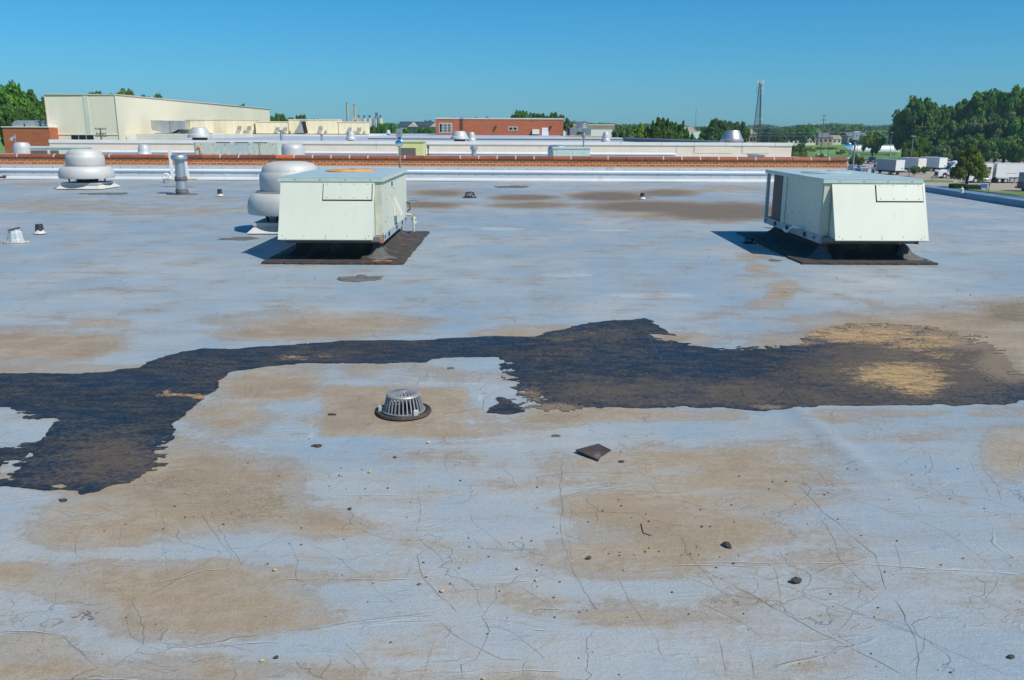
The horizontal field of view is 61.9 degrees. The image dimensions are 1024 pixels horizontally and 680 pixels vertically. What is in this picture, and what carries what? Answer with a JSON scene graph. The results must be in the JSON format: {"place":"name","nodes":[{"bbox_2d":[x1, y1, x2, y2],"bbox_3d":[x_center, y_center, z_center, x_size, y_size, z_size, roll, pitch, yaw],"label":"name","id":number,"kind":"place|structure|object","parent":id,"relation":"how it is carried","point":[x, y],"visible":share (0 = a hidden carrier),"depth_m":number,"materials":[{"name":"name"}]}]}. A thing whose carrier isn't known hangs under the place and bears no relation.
{"place":"outdoors","nodes":[
{"label":"outdoors","id":0,"kind":"place"},
{"bbox_2d":[49,133,792,156],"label":"warehouse building","id":1,"kind":"structure","parent":0,"point":[339,145],"depth_m":62.17,"materials":[{"name":"beige paint"}]},
{"bbox_2d":[187,127,211,139],"bbox_3d":[-23.076,-15.229,63.011,1.724,0.940,1.724,0,14,0],"label":"roof ventilator","id":2,"kind":"object","parent":1,"relation":"on","point":[199,133],"visible":0.98,"depth_m":62.47,"materials":[{"name":"metal"}]},
{"bbox_2d":[136,133,386,139],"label":"casing deck","id":3,"kind":"structure","parent":1,"relation":"on","point":[175,136],"depth_m":114.34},
{"bbox_2d":[151,120,190,133],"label":"roof casing","id":4,"kind":"object","parent":3,"relation":"on","point":[170,127],"visible":0.96,"depth_m":113.58,"materials":[{"name":"metal"}]},
{"bbox_2d":[184,119,213,133],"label":"roof casing","id":5,"kind":"object","parent":3,"relation":"on","point":[207,124],"visible":0.67,"depth_m":115.49,"materials":[{"name":"metal"}]},
{"bbox_2d":[213,119,259,133],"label":"roof casing","id":6,"kind":"object","parent":3,"relation":"on","point":[234,126],"visible":0.79,"depth_m":131.94,"materials":[{"name":"metal"}]},
{"bbox_2d":[255,121,290,133],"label":"roof casing","id":7,"kind":"object","parent":3,"relation":"on","point":[268,127],"visible":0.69,"depth_m":131.97,"materials":[{"name":"metal"}]},
{"bbox_2d":[288,119,341,133],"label":"roof casing","id":8,"kind":"object","parent":3,"relation":"on","point":[313,126],"visible":0.93,"depth_m":131.93,"materials":[{"name":"metal"}]},
{"bbox_2d":[338,122,369,134],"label":"roof casing","id":9,"kind":"object","parent":3,"relation":"on","point":[360,128],"visible":0.95,"depth_m":132.00,"materials":[{"name":"metal"}]},
{"bbox_2d":[450,131,468,140],"bbox_3d":[-3.865,-15.055,63.034,1.363,0.754,1.363,0,14,0],"label":"roof ventilator","id":10,"kind":"object","parent":1,"relation":"on","point":[459,136],"visible":0.98,"depth_m":62.59,"materials":[{"name":"metal"}]},
{"bbox_2d":[368,136,622,139],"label":"roof rim","id":11,"kind":"object","parent":1,"relation":"on","point":[513,138],"visible":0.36,"depth_m":95.37,"materials":[{"name":"white metal"}]},
{"bbox_2d":[435,117,563,135],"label":"brick penthouse","id":12,"kind":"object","parent":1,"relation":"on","point":[511,126],"visible":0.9,"depth_m":155.18,"materials":[{"name":"red brick"}]},
{"bbox_2d":[439,123,452,132],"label":"window","id":13,"kind":"structure","parent":12,"relation":"in","point":[443,127],"depth_m":155.26,"materials":[{"name":"glass"}]},
{"bbox_2d":[567,121,590,135],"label":"cooling tower","id":14,"kind":"structure","parent":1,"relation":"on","point":[580,128],"depth_m":147.67,"materials":[{"name":"metal"}]},
{"bbox_2d":[624,137,739,142],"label":"dark roof edge","id":15,"kind":"object","parent":1,"relation":"on","point":[649,140],"visible":0.57,"depth_m":77.24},
{"bbox_2d":[720,130,743,142],"bbox_3d":[16.309,-15.075,63.213,1.689,0.877,1.689,0,14,0],"label":"roof ventilator","id":16,"kind":"object","parent":1,"relation":"on","point":[735,136],"visible":0.98,"depth_m":62.64,"materials":[{"name":"metal"}]},
{"bbox_2d":[0,137,1001,159],"bbox_3d":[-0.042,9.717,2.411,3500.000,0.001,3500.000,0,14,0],"label":"ground","id":17,"kind":"structure","parent":0,"point":[2,148],"depth_m":402.28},
{"bbox_2d":[0,104,43,132],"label":"tree","id":18,"kind":"object","parent":17,"relation":"on","point":[22,113],"visible":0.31,"depth_m":134.58,"materials":[{"name":"green plant"}]},
{"bbox_2d":[0,80,44,146],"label":"tree","id":19,"kind":"object","parent":17,"relation":"on","point":[13,97],"visible":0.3,"depth_m":143.45,"materials":[{"name":"green plant"}]},
{"bbox_2d":[1,120,58,152],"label":"brick annex","id":20,"kind":"object","parent":17,"relation":"on","point":[35,133],"visible":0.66,"depth_m":105.20,"materials":[{"name":"brick"}]},
{"bbox_2d":[24,89,46,120],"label":"tree","id":21,"kind":"object","parent":17,"relation":"on","point":[35,102],"visible":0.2,"depth_m":150.52,"materials":[{"name":"green plant"}]},
{"bbox_2d":[44,94,269,139],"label":"white hall","id":22,"kind":"structure","parent":17,"relation":"on","point":[83,116],"depth_m":107.53,"materials":[{"name":"metal"}]},
{"bbox_2d":[270,113,286,120],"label":"tree","id":23,"kind":"object","parent":17,"relation":"on","point":[279,117],"visible":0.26,"depth_m":289.48,"materials":[{"name":"green plant"}]},
{"bbox_2d":[377,123,399,132],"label":"tree","id":24,"kind":"object","parent":17,"relation":"on","point":[384,127],"visible":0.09,"depth_m":252.05,"materials":[{"name":"green plant"}]},
{"bbox_2d":[398,121,435,131],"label":"long house","id":25,"kind":"structure","parent":17,"relation":"on","point":[412,126],"depth_m":417.83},
{"bbox_2d":[510,110,531,117],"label":"tree","id":26,"kind":"object","parent":17,"relation":"on","point":[520,114],"visible":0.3,"depth_m":240.61,"materials":[{"name":"green plant"}]},
{"bbox_2d":[611,124,634,139],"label":"tree","id":27,"kind":"object","parent":17,"relation":"on","point":[623,132],"visible":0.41,"depth_m":159.24,"materials":[{"name":"green plant"}]},
{"bbox_2d":[375,120,892,143],"bbox_3d":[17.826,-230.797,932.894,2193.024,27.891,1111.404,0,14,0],"label":"distant woods","id":28,"kind":"object","parent":17,"relation":"on","point":[848,128],"visible":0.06,"depth_m":641.81,"materials":[{"name":"green plant"}]},
{"bbox_2d":[633,122,651,137],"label":"tree","id":29,"kind":"object","parent":17,"relation":"on","point":[640,132],"visible":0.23,"depth_m":161.71,"materials":[{"name":"green plant"}]},
{"bbox_2d":[646,117,676,135],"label":"conifer","id":30,"kind":"object","parent":17,"relation":"on","point":[662,123],"visible":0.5,"depth_m":156.75,"materials":[{"name":"green plant"}]},
{"bbox_2d":[649,126,683,138],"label":"tree","id":31,"kind":"object","parent":17,"relation":"on","point":[668,133],"visible":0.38,"depth_m":152.25,"materials":[{"name":"green plant"}]},
{"bbox_2d":[669,120,687,133],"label":"conifer","id":32,"kind":"object","parent":17,"relation":"on","point":[678,127],"visible":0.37,"depth_m":157.33,"materials":[{"name":"green plant"}]},
{"bbox_2d":[677,130,694,139],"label":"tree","id":33,"kind":"object","parent":17,"relation":"on","point":[686,135],"visible":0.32,"depth_m":154.86,"materials":[{"name":"green plant"}]},
{"bbox_2d":[699,125,710,139],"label":"tree","id":34,"kind":"object","parent":17,"relation":"on","point":[705,134],"visible":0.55,"depth_m":261.39,"materials":[{"name":"green plant"}]},
{"bbox_2d":[709,118,730,137],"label":"tree","id":35,"kind":"object","parent":17,"relation":"on","point":[716,125],"visible":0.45,"depth_m":252.54,"materials":[{"name":"green plant"}]},
{"bbox_2d":[728,121,750,142],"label":"tree","id":36,"kind":"object","parent":17,"relation":"on","point":[736,126],"visible":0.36,"depth_m":258.75,"materials":[{"name":"green plant"}]},
{"bbox_2d":[752,80,763,142],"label":"lattice tower","id":37,"kind":"structure","parent":17,"relation":"on","point":[759,87],"depth_m":415.22,"materials":[{"name":"metal"}]},
{"bbox_2d":[757,126,777,142],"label":"tree","id":38,"kind":"object","parent":17,"relation":"on","point":[766,137],"visible":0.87,"depth_m":540.73,"materials":[{"name":"green plant"}]},
{"bbox_2d":[776,133,788,142],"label":"tree","id":39,"kind":"object","parent":17,"relation":"on","point":[781,138],"visible":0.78,"depth_m":387.57,"materials":[{"name":"green plant"}]},
{"bbox_2d":[775,127,798,140],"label":"tree","id":40,"kind":"object","parent":17,"relation":"on","point":[789,133],"visible":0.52,"depth_m":520.74,"materials":[{"name":"green plant"}]},
{"bbox_2d":[791,143,806,152],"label":"bush","id":41,"kind":"object","parent":17,"relation":"on","point":[799,147],"visible":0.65,"depth_m":288.44,"materials":[{"name":"green plant"}]},
{"bbox_2d":[795,123,815,143],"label":"tree","id":42,"kind":"object","parent":17,"relation":"on","point":[804,133],"visible":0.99,"depth_m":416.10,"materials":[{"name":"green plant"}]},
{"bbox_2d":[807,154,900,158],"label":"lawn verge","id":43,"kind":"structure","parent":17,"relation":"on","point":[867,156],"depth_m":330.29,"materials":[{"name":"green plant"}]},
{"bbox_2d":[847,145,899,155],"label":"storage tank","id":44,"kind":"object","parent":43,"relation":"on","point":[884,150],"visible":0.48,"depth_m":341.24,"materials":[{"name":"metal"}]},
{"bbox_2d":[906,120,943,142],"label":"tree","id":45,"kind":"object","parent":17,"relation":"on","point":[929,131],"visible":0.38,"depth_m":268.74,"materials":[{"name":"green plant"}]},
{"bbox_2d":[846,159,1023,196],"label":"parking lot","id":46,"kind":"structure","parent":17,"relation":"on","point":[1007,186],"depth_m":178.22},
{"bbox_2d":[848,155,864,164],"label":"tree","id":47,"kind":"object","parent":46,"relation":"on","point":[858,160],"visible":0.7,"depth_m":217.69,"materials":[{"name":"green plant"}]},
{"bbox_2d":[861,131,885,156],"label":"tree","id":48,"kind":"object","parent":46,"relation":"on","point":[877,139],"visible":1,"depth_m":290.42,"materials":[{"name":"green plant"}]},
{"bbox_2d":[871,159,904,174],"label":"box truck","id":49,"kind":"object","parent":46,"relation":"on","point":[890,166],"visible":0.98,"depth_m":196.21,"materials":[{"name":"white paint"}]},
{"bbox_2d":[889,119,919,156],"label":"tree","id":50,"kind":"object","parent":46,"relation":"on","point":[897,142],"visible":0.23,"depth_m":286.98,"materials":[{"name":"green plant"}]},
{"bbox_2d":[902,148,917,157],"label":"tree","id":51,"kind":"object","parent":46,"relation":"on","point":[907,153],"visible":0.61,"depth_m":233.32,"materials":[{"name":"green plant"}]},
{"bbox_2d":[900,157,926,169],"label":"box truck","id":52,"kind":"object","parent":46,"relation":"on","point":[920,162],"visible":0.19,"depth_m":206.02,"materials":[{"name":"white metal"}]},
{"bbox_2d":[904,137,927,157],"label":"tree","id":53,"kind":"object","parent":46,"relation":"on","point":[920,144],"visible":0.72,"depth_m":249.55,"materials":[{"name":"green plant"}]},
{"bbox_2d":[901,136,937,153],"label":"tree","id":54,"kind":"object","parent":46,"relation":"on","point":[930,142],"visible":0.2,"depth_m":262.88,"materials":[{"name":"green plant"}]},
{"bbox_2d":[891,95,950,157],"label":"tree","id":55,"kind":"object","parent":46,"relation":"on","point":[906,117],"visible":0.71,"depth_m":276.77,"materials":[{"name":"green plant"}]},
{"bbox_2d":[920,157,947,170],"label":"box truck","id":56,"kind":"object","parent":46,"relation":"on","point":[934,163],"visible":0.41,"depth_m":211.65,"materials":[{"name":"white metal"}]},
{"bbox_2d":[931,144,952,158],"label":"tree","id":57,"kind":"object","parent":46,"relation":"on","point":[941,150],"visible":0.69,"depth_m":231.16,"materials":[{"name":"green plant"}]},
{"bbox_2d":[933,161,957,177],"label":"semi truck","id":58,"kind":"object","parent":46,"relation":"on","point":[943,173],"visible":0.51,"depth_m":181.91,"materials":[{"name":"white paint"}]},
{"bbox_2d":[946,133,989,160],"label":"tree","id":59,"kind":"object","parent":46,"relation":"on","point":[958,145],"visible":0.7,"depth_m":238.95,"materials":[{"name":"green plant"}]},
{"bbox_2d":[945,187,1023,195],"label":"kerb island","id":60,"kind":"structure","parent":46,"relation":"on","point":[991,192],"depth_m":140.38,"materials":[{"name":"concrete"}]},
{"bbox_2d":[959,188,1023,194],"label":"island lawn","id":61,"kind":"structure","parent":60,"relation":"on","point":[1016,192],"depth_m":140.71,"materials":[{"name":"green plant"}]},
{"bbox_2d":[949,144,990,183],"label":"tree","id":62,"kind":"object","parent":61,"relation":"on","point":[969,163],"visible":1,"depth_m":149.96,"materials":[{"name":"green plant"}]},
{"bbox_2d":[961,184,980,189],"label":"hedge","id":63,"kind":"object","parent":61,"relation":"on","point":[971,187],"visible":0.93,"depth_m":146.16,"materials":[{"name":"green plant"}]},
{"bbox_2d":[963,163,1007,182],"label":"semi truck","id":64,"kind":"object","parent":46,"relation":"on","point":[992,178],"visible":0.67,"depth_m":166.41,"materials":[{"name":"white paint"}]},
{"bbox_2d":[977,136,1022,162],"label":"tree","id":65,"kind":"object","parent":46,"relation":"on","point":[997,149],"visible":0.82,"depth_m":236.04,"materials":[{"name":"green plant"}]},
{"bbox_2d":[984,92,1020,161],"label":"tree","id":66,"kind":"object","parent":46,"relation":"on","point":[1001,108],"visible":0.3,"depth_m":274.68,"materials":[{"name":"green plant"}]},
{"bbox_2d":[991,163,1023,182],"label":"semi trailer","id":67,"kind":"object","parent":46,"relation":"on","point":[1010,170],"visible":0.9,"depth_m":165.88,"materials":[{"name":"white metal"}]},
{"bbox_2d":[999,133,1023,162],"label":"tree","id":68,"kind":"object","parent":46,"relation":"on","point":[1014,156],"visible":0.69,"depth_m":235.93,"materials":[{"name":"green plant"}]},
{"bbox_2d":[1014,172,1023,190],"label":"delivery truck","id":69,"kind":"object","parent":46,"relation":"on","point":[1020,183],"visible":1,"depth_m":144.39,"materials":[{"name":"blue paint"}]},
{"bbox_2d":[935,118,966,143],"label":"tree","id":70,"kind":"object","parent":17,"relation":"on","point":[946,132],"visible":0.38,"depth_m":257.61,"materials":[{"name":"green plant"}]},
{"bbox_2d":[948,98,984,122],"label":"tree","id":71,"kind":"object","parent":17,"relation":"on","point":[959,108],"visible":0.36,"depth_m":284.33,"materials":[{"name":"green plant"}]},
{"bbox_2d":[955,115,994,140],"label":"tree","id":72,"kind":"object","parent":17,"relation":"on","point":[974,125],"visible":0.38,"depth_m":252.00,"materials":[{"name":"green plant"}]},
{"bbox_2d":[963,88,1002,120],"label":"tree","id":73,"kind":"object","parent":17,"relation":"on","point":[982,104],"visible":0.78,"depth_m":275.44,"materials":[{"name":"green plant"}]},
{"bbox_2d":[986,110,1020,162],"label":"tree","id":74,"kind":"object","parent":17,"relation":"on","point":[1001,126],"visible":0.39,"depth_m":245.15,"materials":[{"name":"green plant"}]},
{"bbox_2d":[998,84,1023,117],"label":"tree","id":75,"kind":"object","parent":17,"relation":"on","point":[1014,102],"visible":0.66,"depth_m":271.28,"materials":[{"name":"green plant"}]},
{"bbox_2d":[1004,115,1023,161],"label":"tree","id":76,"kind":"object","parent":17,"relation":"on","point":[1014,127],"visible":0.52,"depth_m":240.67,"materials":[{"name":"green plant"}]},
{"bbox_2d":[0,179,1023,679],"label":"flat roof","id":77,"kind":"structure","parent":0,"point":[140,273],"depth_m":4.36,"materials":[{"name":"rubber"}]},
{"bbox_2d":[2,227,28,242],"bbox_3d":[-7.496,-1.587,12.867,0.376,0.234,0.232,0,14,0],"label":"wrapped pipe","id":78,"kind":"object","parent":77,"relation":"on","point":[14,235],"visible":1,"depth_m":12.80,"materials":[{"name":"metal"}]},
{"bbox_2d":[33,224,45,233],"bbox_3d":[-7.713,-1.815,13.927,0.195,0.150,0.192,0,14,0],"label":"pipe stub","id":79,"kind":"object","parent":77,"relation":"on","point":[39,229],"visible":1,"depth_m":13.88,"materials":[{"name":"metal"}]},
{"bbox_2d":[56,149,118,188],"bbox_3d":[-12.104,-4.884,24.252,1.460,1.089,1.460,0,14,0],"label":"roof vent","id":80,"kind":"object","parent":77,"relation":"on","point":[87,168],"visible":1,"depth_m":23.82,"materials":[{"name":"metal"}]},
{"bbox_2d":[79,192,127,194],"bbox_3d":[-10.677,-3.835,22.368,1.320,0.010,0.851,0,14,0],"label":"tar smear","id":81,"kind":"object","parent":77,"relation":"on","point":[110,193],"visible":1,"depth_m":22.35},
{"bbox_2d":[167,150,174,180],"bbox_3d":[-9.895,-5.086,24.852,0.340,0.898,0.170,0,14,0],"label":"white board","id":82,"kind":"object","parent":77,"relation":"on","point":[171,167],"visible":0.79,"depth_m":24.83,"materials":[{"name":"paint"}]},
{"bbox_2d":[166,154,197,194],"bbox_3d":[-8.596,-4.297,22.130,0.846,1.030,0.440,0,14,0],"label":"vent pipe","id":83,"kind":"object","parent":77,"relation":"on","point":[180,178],"visible":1,"depth_m":22.04,"materials":[{"name":"metal"}]},
{"bbox_2d":[218,236,258,240],"bbox_3d":[-4.299,-1.602,13.480,0.615,0.010,0.486,0,14,0],"label":"tar smear","id":84,"kind":"object","parent":77,"relation":"on","point":[243,238],"visible":1,"depth_m":13.45},
{"bbox_2d":[246,161,317,233],"bbox_3d":[-3.734,-2.447,14.460,1.460,1.146,1.460,0,14,-2],"label":"roof vent","id":85,"kind":"object","parent":77,"relation":"on","point":[264,200],"visible":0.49,"depth_m":13.98,"materials":[{"name":"metal"}]},
{"bbox_2d":[261,168,429,264],"bbox_3d":[-2.310,-1.943,12.600,1.882,1.124,3.550,0,14,0],"label":"rooftop unit","id":86,"kind":"object","parent":77,"relation":"on","point":[342,216],"visible":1,"depth_m":11.21,"materials":[{"name":"white metal"}]},
{"bbox_2d":[337,274,383,281],"bbox_3d":[-1.783,-0.721,9.999,0.529,0.010,0.507,0,14,0],"label":"tar smear","id":87,"kind":"object","parent":77,"relation":"on","point":[359,278],"visible":1,"depth_m":9.96},
{"bbox_2d":[395,129,402,229],"bbox_3d":[-1.852,-2.631,14.132,0.136,1.684,0.070,0,14,0],"label":"sensor post","id":88,"kind":"object","parent":77,"relation":"on","point":[399,143],"visible":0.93,"depth_m":13.97,"materials":[{"name":"metal"}]},
{"bbox_2d":[376,388,431,419],"bbox_3d":[-0.669,0.376,5.263,0.344,0.133,0.344,0,14,0],"label":"roof drain","id":89,"kind":"object","parent":77,"relation":"on","point":[412,406],"visible":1,"depth_m":5.21,"materials":[{"name":"metal"}]},
{"bbox_2d":[0,154,870,181],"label":"parapet wall","id":90,"kind":"structure","parent":77,"relation":"on","point":[459,168],"depth_m":28.25,"materials":[{"name":"metal"}]},
{"bbox_2d":[7,187,1011,679],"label":"roof cracks","id":91,"kind":"object","parent":77,"relation":"on","point":[89,613],"visible":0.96,"depth_m":3.20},
{"bbox_2d":[0,318,1023,493],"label":"tar patch","id":92,"kind":"object","parent":77,"relation":"on","point":[109,428],"visible":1,"depth_m":6.00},
{"bbox_2d":[9,293,1016,679],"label":"membrane wrinkles","id":93,"kind":"object","parent":77,"relation":"on","point":[563,565],"visible":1,"depth_m":3.40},
{"bbox_2d":[575,444,610,460],"bbox_3d":[0.469,0.604,4.633,0.192,0.022,0.166,-13,19,-42],"label":"felt scrap","id":94,"kind":"object","parent":77,"relation":"on","point":[597,452],"visible":1,"depth_m":4.63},
{"bbox_2d":[736,169,937,264],"bbox_3d":[4.712,-1.939,12.707,1.844,1.124,3.430,0,14,0],"label":"rooftop unit","id":95,"kind":"object","parent":77,"relation":"on","point":[834,217],"visible":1,"depth_m":11.47,"materials":[{"name":"white metal"}]},
{"bbox_2d":[845,131,859,169],"bbox_3d":[5.597,-2.616,14.231,0.215,1.672,0.070,0,14,0],"label":"sensor post","id":96,"kind":"object","parent":77,"relation":"on","point":[855,138],"visible":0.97,"depth_m":14.07,"materials":[{"name":"metal"}]},
{"bbox_2d":[925,185,1023,207],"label":"roof edge","id":97,"kind":"object","parent":77,"relation":"on","point":[999,199],"visible":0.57,"depth_m":21.50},
{"bbox_2d":[0,0,1023,126],"label":"sky","id":98,"kind":"structure","parent":0,"point":[619,62],"materials":[{"name":"blue"}]},
{"bbox_2d":[563,124,614,136],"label":"warehouse","id":99,"kind":"structure","parent":0,"point":[598,129],"depth_m":320.28,"materials":[{"name":"beige paint"}]},
{"bbox_2d":[815,133,832,144],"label":"house","id":100,"kind":"structure","parent":0,"point":[825,140],"depth_m":571.74,"materials":[{"name":"beige paint"}]},
{"bbox_2d":[842,133,865,143],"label":"house","id":101,"kind":"structure","parent":0,"point":[846,138],"depth_m":600.02,"materials":[{"name":"beige paint"}]},
{"bbox_3d":[-12.677,-5.270,46.616,66.600,8.070,34.200,0,14,0],"label":"middle building","id":102,"kind":"object","parent":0,"visible":0},
{"bbox_2d":[0,153,771,156],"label":"roof","id":103,"kind":"structure","parent":102,"relation":"on","point":[542,155],"depth_m":61.71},
{"bbox_2d":[13,142,30,153],"bbox_3d":[-26.351,-10.097,45.948,0.872,1.086,0.872,0,14,0],"label":"roof ventilator","id":104,"kind":"object","parent":103,"relation":"on","point":[21,148],"visible":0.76,"depth_m":45.56,"materials":[{"name":"metal"}]},
{"bbox_2d":[29,146,92,153],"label":"roof unit","id":105,"kind":"structure","parent":103,"relation":"on","point":[49,149],"depth_m":45.92,"materials":[{"name":"white paint"}]},
{"bbox_2d":[137,144,151,153],"bbox_3d":[-21.902,-11.194,50.823,0.901,0.904,0.901,0,14,0],"label":"roof ventilator","id":106,"kind":"object","parent":103,"relation":"on","point":[143,148],"visible":0.75,"depth_m":50.51,"materials":[{"name":"metal"}]},
{"bbox_2d":[194,142,281,154],"bbox_3d":[-18.967,-13.257,59.163,5.714,0.918,1.210,0,14,0],"label":"panel casing","id":107,"kind":"object","parent":103,"relation":"on","point":[240,148],"visible":0.95,"depth_m":58.58,"materials":[{"name":"metal"}]},
{"bbox_2d":[281,143,304,154],"bbox_3d":[-12.530,-10.729,48.867,1.299,1.024,1.299,0,14,0],"label":"roof ventilator","id":108,"kind":"object","parent":103,"relation":"on","point":[292,149],"visible":0.74,"depth_m":48.32,"materials":[{"name":"metal"}]},
{"bbox_2d":[398,140,426,155],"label":"roof unit","id":109,"kind":"structure","parent":103,"relation":"on","point":[413,147],"depth_m":47.84,"materials":[{"name":"yellow paint"}]},
{"bbox_2d":[552,147,590,155],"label":"roof unit","id":110,"kind":"structure","parent":103,"relation":"on","point":[570,151],"depth_m":48.84,"materials":[{"name":"green paint"}]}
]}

